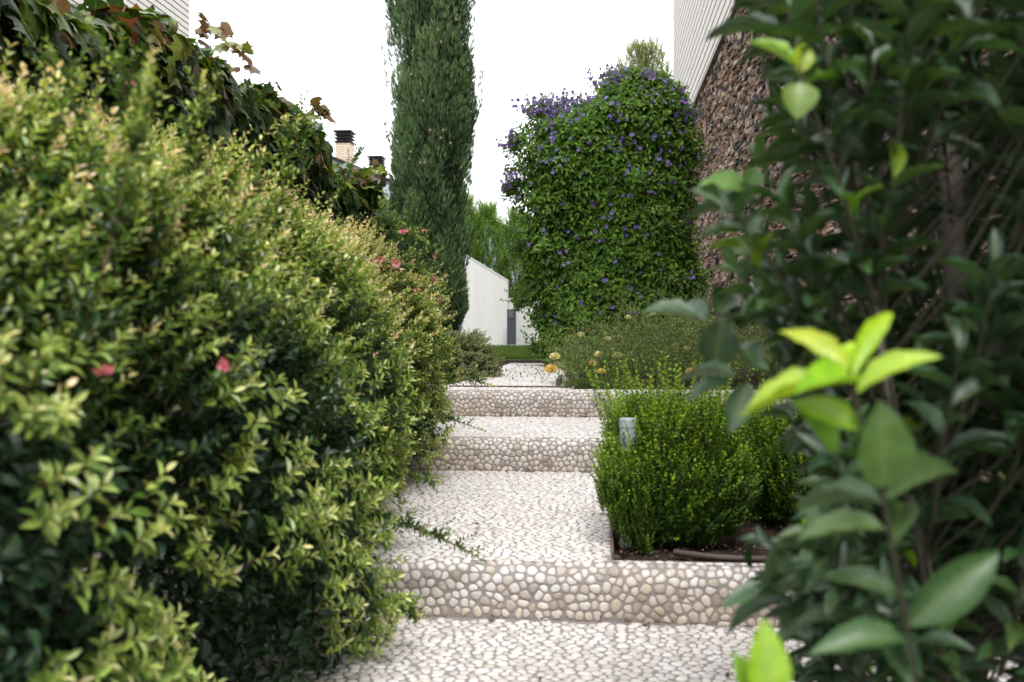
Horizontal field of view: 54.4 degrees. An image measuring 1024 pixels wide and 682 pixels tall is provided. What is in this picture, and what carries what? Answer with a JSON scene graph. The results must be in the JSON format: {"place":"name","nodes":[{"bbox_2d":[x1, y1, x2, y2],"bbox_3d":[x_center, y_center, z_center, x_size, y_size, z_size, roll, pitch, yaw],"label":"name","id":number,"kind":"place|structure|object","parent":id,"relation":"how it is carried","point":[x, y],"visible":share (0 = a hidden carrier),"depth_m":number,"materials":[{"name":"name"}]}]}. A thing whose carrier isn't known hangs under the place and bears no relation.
{"place":"outdoors","nodes":[
{"label":"outdoors","id":0,"kind":"place"},
{"bbox_2d":[0,23,490,681],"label":"abelia shrub","id":1,"kind":"object","parent":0,"point":[140,265],"visible":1,"depth_m":1.73,"materials":[{"name":"green plant"}]},
{"bbox_2d":[0,372,600,587],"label":"ground","id":2,"kind":"structure","parent":0,"point":[2,574],"depth_m":5.07,"materials":[{"name":"soil"}]},
{"bbox_2d":[68,0,189,37],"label":"clad house","id":3,"kind":"structure","parent":2,"relation":"on","point":[178,10],"depth_m":19.78,"materials":[{"name":"grey"}]},
{"bbox_2d":[0,601,257,679],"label":"soil bed","id":4,"kind":"object","parent":2,"relation":"on","point":[184,609],"visible":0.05,"depth_m":2.77,"materials":[{"name":"brown soil"}]},
{"bbox_2d":[6,461,373,547],"bbox_3d":[-1.251,0.634,4.063,1.200,0.043,1.900,0,1,5],"label":"soil bed","id":5,"kind":"object","parent":2,"relation":"on","point":[101,516],"visible":0.02,"depth_m":3.70,"materials":[{"name":"brown soil"}]},
{"bbox_2d":[149,87,496,518],"bbox_3d":[-0.859,-0.180,4.258,1.527,1.503,2.481,0,1,5],"label":"abelia shrub","id":6,"kind":"object","parent":5,"relation":"on","point":[425,313],"visible":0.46,"depth_m":4.16,"materials":[{"name":"green plant"}]},
{"bbox_2d":[0,0,399,507],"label":"creeper","id":7,"kind":"object","parent":2,"relation":"on","point":[244,105],"visible":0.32,"depth_m":4.80,"materials":[{"name":"green plant"}]},
{"bbox_2d":[9,24,391,497],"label":"garden wall","id":8,"kind":"structure","parent":2,"relation":"on","point":[28,67],"depth_m":4.87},
{"bbox_2d":[456,188,488,267],"bbox_3d":[-1.115,-2.130,23.667,1.178,3.380,1.116,-1,1,-37],"label":"tree","id":9,"kind":"object","parent":2,"relation":"on","point":[472,216],"visible":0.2,"depth_m":23.49,"materials":[{"name":"green plant"}]},
{"bbox_2d":[448,364,504,380],"bbox_3d":[-0.807,0.278,9.139,1.200,0.039,3.740,0,1,5],"label":"soil bed","id":10,"kind":"object","parent":2,"relation":"on","point":[478,370],"visible":0.03,"depth_m":10.07,"materials":[{"name":"brown soil"}]},
{"bbox_2d":[380,0,484,332],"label":"cypress tree","id":11,"kind":"object","parent":10,"relation":"on","point":[432,144],"visible":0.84,"depth_m":8.83,"materials":[{"name":"green plant"}]},
{"bbox_2d":[431,337,462,375],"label":"ground cover shrub","id":12,"kind":"object","parent":10,"relation":"on","point":[455,363],"visible":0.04,"depth_m":7.63,"materials":[{"name":"green plant"}]},
{"bbox_2d":[433,328,505,378],"bbox_3d":[-0.411,0.110,7.971,0.781,0.443,0.745,0,1,5],"label":"variegated shrub","id":13,"kind":"object","parent":10,"relation":"on","point":[477,350],"visible":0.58,"depth_m":7.82,"materials":[{"name":"green plant"}]},
{"bbox_2d":[458,255,508,345],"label":"concrete wall","id":14,"kind":"structure","parent":2,"relation":"on","point":[487,311],"depth_m":21.12,"materials":[{"name":"white concrete"}]},
{"bbox_2d":[468,191,511,294],"bbox_3d":[-0.575,-2.053,23.902,1.249,3.224,1.236,0,1,5],"label":"laurel shrub","id":15,"kind":"object","parent":2,"relation":"on","point":[489,217],"visible":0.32,"depth_m":23.70,"materials":[{"name":"green plant"}]},
{"bbox_2d":[489,203,538,297],"bbox_3d":[0.091,-1.894,23.543,1.276,2.906,1.319,0,1,5],"label":"tree","id":16,"kind":"object","parent":2,"relation":"on","point":[505,267],"visible":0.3,"depth_m":23.33,"materials":[{"name":"green plant"}]},
{"bbox_2d":[509,298,541,345],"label":"wall","id":17,"kind":"structure","parent":2,"relation":"on","point":[520,321],"depth_m":21.96,"materials":[{"name":"white paint"}]},
{"bbox_2d":[458,360,683,363],"bbox_3d":[-0.137,0.266,11.063,4.200,0.115,0.090,0,1,5],"label":"lawn edging","id":18,"kind":"object","parent":2,"relation":"on","point":[519,361],"depth_m":11.00,"materials":[{"name":"metal"}]},
{"bbox_2d":[613,28,672,77],"bbox_3d":[3.224,-3.692,24.379,3.040,7.695,2.909,0,1,5],"label":"feathery tree","id":19,"kind":"object","parent":2,"relation":"on","point":[640,60],"visible":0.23,"depth_m":24.05,"materials":[{"name":"green plant"}]},
{"bbox_2d":[576,364,780,390],"bbox_3d":[1.493,0.286,8.496,1.795,0.042,4.620,0,1,5],"label":"soil bed","id":20,"kind":"object","parent":2,"relation":"on","point":[733,385],"visible":0.12,"depth_m":7.21,"materials":[{"name":"brown soil"}]},
{"bbox_2d":[541,377,646,389],"bbox_3d":[0.553,0.272,6.358,0.729,0.073,0.429,0,1,5],"label":"grass tuft","id":21,"kind":"object","parent":20,"relation":"on","point":[582,381],"visible":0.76,"depth_m":6.36,"materials":[{"name":"green plant"}]},
{"bbox_2d":[495,63,715,368],"bbox_3d":[0.945,-1.265,10.082,2.252,3.178,1.610,0,1,5],"label":"potato bush","id":22,"kind":"object","parent":20,"relation":"on","point":[610,164],"visible":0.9,"depth_m":9.69,"materials":[{"name":"green plant"}]},
{"bbox_2d":[516,273,823,388],"bbox_3d":[1.331,-0.096,7.354,2.486,0.824,2.605,0,1,5],"label":"flowering bush","id":23,"kind":"object","parent":20,"relation":"on","point":[686,353],"visible":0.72,"depth_m":6.86,"materials":[{"name":"green plant"}]},
{"bbox_2d":[613,498,944,563],"bbox_3d":[1.170,0.683,3.666,1.597,0.046,1.430,0,1,5],"label":"soil bed","id":24,"kind":"object","parent":2,"relation":"on","point":[662,554],"visible":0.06,"depth_m":3.30,"materials":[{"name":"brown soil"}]},
{"bbox_2d":[619,417,637,547],"bbox_3d":[0.386,0.483,3.305,0.061,0.457,0.061,0,1,5],"label":"bollard lamp","id":25,"kind":"object","parent":24,"relation":"on","point":[628,422],"visible":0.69,"depth_m":3.28,"materials":[{"name":"grey metal"}]},
{"bbox_2d":[584,349,768,554],"bbox_3d":[0.558,0.375,3.402,0.628,0.701,0.697,0,1,5],"label":"box bush","id":26,"kind":"object","parent":24,"relation":"on","point":[683,476],"visible":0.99,"depth_m":3.23,"materials":[{"name":"green plant"}]},
{"bbox_2d":[673,549,766,562],"bbox_3d":[0.848,0.659,3.076,0.687,0.020,0.140,0,1,-5],"label":"garden pipe","id":27,"kind":"object","parent":24,"relation":"on","point":[713,556],"visible":0.47,"depth_m":3.03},
{"bbox_2d":[730,378,837,526],"bbox_3d":[1.019,0.415,3.716,0.467,0.602,0.493,0,1,22],"label":"box bush","id":28,"kind":"object","parent":24,"relation":"on","point":[777,502],"visible":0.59,"depth_m":3.59,"materials":[{"name":"green plant"}]},
{"bbox_2d":[673,0,1021,496],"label":"stone house","id":29,"kind":"structure","parent":2,"relation":"on","point":[725,90],"depth_m":12.86,"materials":[{"name":"brown stone"}]},
{"bbox_2d":[189,0,673,288],"label":"sky","id":30,"kind":"structure","parent":0,"point":[332,48],"materials":[{"name":"white"}]},
{"bbox_2d":[327,130,538,296],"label":"slate roofed house","id":31,"kind":"structure","parent":0,"point":[344,142],"depth_m":34.05,"materials":[{"name":"white paint"}]},
{"bbox_2d":[200,613,1017,681],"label":"landing","id":32,"kind":"object","parent":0,"point":[445,649],"visible":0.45,"depth_m":2.64,"materials":[{"name":"beige stone"}]},
{"bbox_2d":[31,469,1019,627],"bbox_3d":[0.291,0.737,3.945,3.396,0.177,2.068,0,1,5],"label":"step","id":33,"kind":"object","parent":32,"relation":"on","point":[556,562],"visible":0.35,"depth_m":3.00,"materials":[{"name":"beige stone"}]},
{"bbox_2d":[274,416,747,472],"bbox_3d":[0.430,0.557,5.522,3.397,0.176,1.338,0,1,5],"label":"step","id":34,"kind":"object","parent":33,"relation":"on","point":[552,444],"visible":0.26,"depth_m":4.92,"materials":[{"name":"beige stone"}]},
{"bbox_2d":[418,393,450,421],"bbox_3d":[-0.490,0.355,5.955,0.316,0.296,0.442,0,1,5],"label":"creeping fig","id":35,"kind":"object","parent":34,"relation":"on","point":[433,408],"visible":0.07,"depth_m":5.89,"materials":[{"name":"green plant"}]},
{"bbox_2d":[409,363,850,416],"bbox_3d":[0.914,0.359,8.474,2.946,0.176,4.869,0,1,5],"label":"step","id":36,"kind":"object","parent":34,"relation":"on","point":[529,401],"visible":0.47,"depth_m":6.13,"materials":[{"name":"beige stone"}]},
{"bbox_2d":[449,385,568,387],"bbox_3d":[-0.020,0.316,6.461,0.785,0.052,0.008,0,1,5],"label":"edging strip","id":37,"kind":"object","parent":36,"relation":"on","point":[507,386],"visible":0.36,"depth_m":6.46,"materials":[{"name":"metal"}]},
{"bbox_2d":[556,375,561,385],"bbox_3d":[0.323,0.292,6.802,0.024,0.090,0.600,0,1,5],"label":"edging strip","id":38,"kind":"object","parent":36,"relation":"on","point":[557,380],"visible":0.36,"depth_m":6.50,"materials":[{"name":"metal"}]},
{"bbox_2d":[610,518,613,559],"bbox_3d":[0.369,0.715,3.737,0.006,0.162,1.428,0,1,5],"label":"edging strip","id":39,"kind":"object","parent":33,"relation":"on","point":[612,544],"visible":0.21,"depth_m":3.16,"materials":[{"name":"metal"}]},
{"bbox_2d":[333,362,769,680],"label":"leaf litter","id":40,"kind":"object","parent":32,"relation":"on","point":[727,674],"visible":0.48,"depth_m":4.34,"materials":[{"name":"brown plant"}]},
{"bbox_2d":[640,0,1023,681],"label":"bay laurel","id":41,"kind":"object","parent":32,"relation":"on","point":[914,590],"visible":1,"depth_m":1.18,"materials":[{"name":"green plant"}]},
{"label":"lawn","id":42,"kind":"structure","parent":0,"visible":0},
{"bbox_2d":[462,344,549,359],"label":"grass","id":43,"kind":"structure","parent":42,"relation":"on","point":[515,352],"depth_m":14.47,"materials":[{"name":"green plant"}]},
{"bbox_2d":[507,309,515,345],"bbox_3d":[-0.009,-0.256,20.726,0.184,0.811,0.105,0,1,5],"label":"light post","id":44,"kind":"object","parent":42,"relation":"on","point":[511,327],"visible":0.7,"depth_m":20.68,"materials":[{"name":"grey metal"}]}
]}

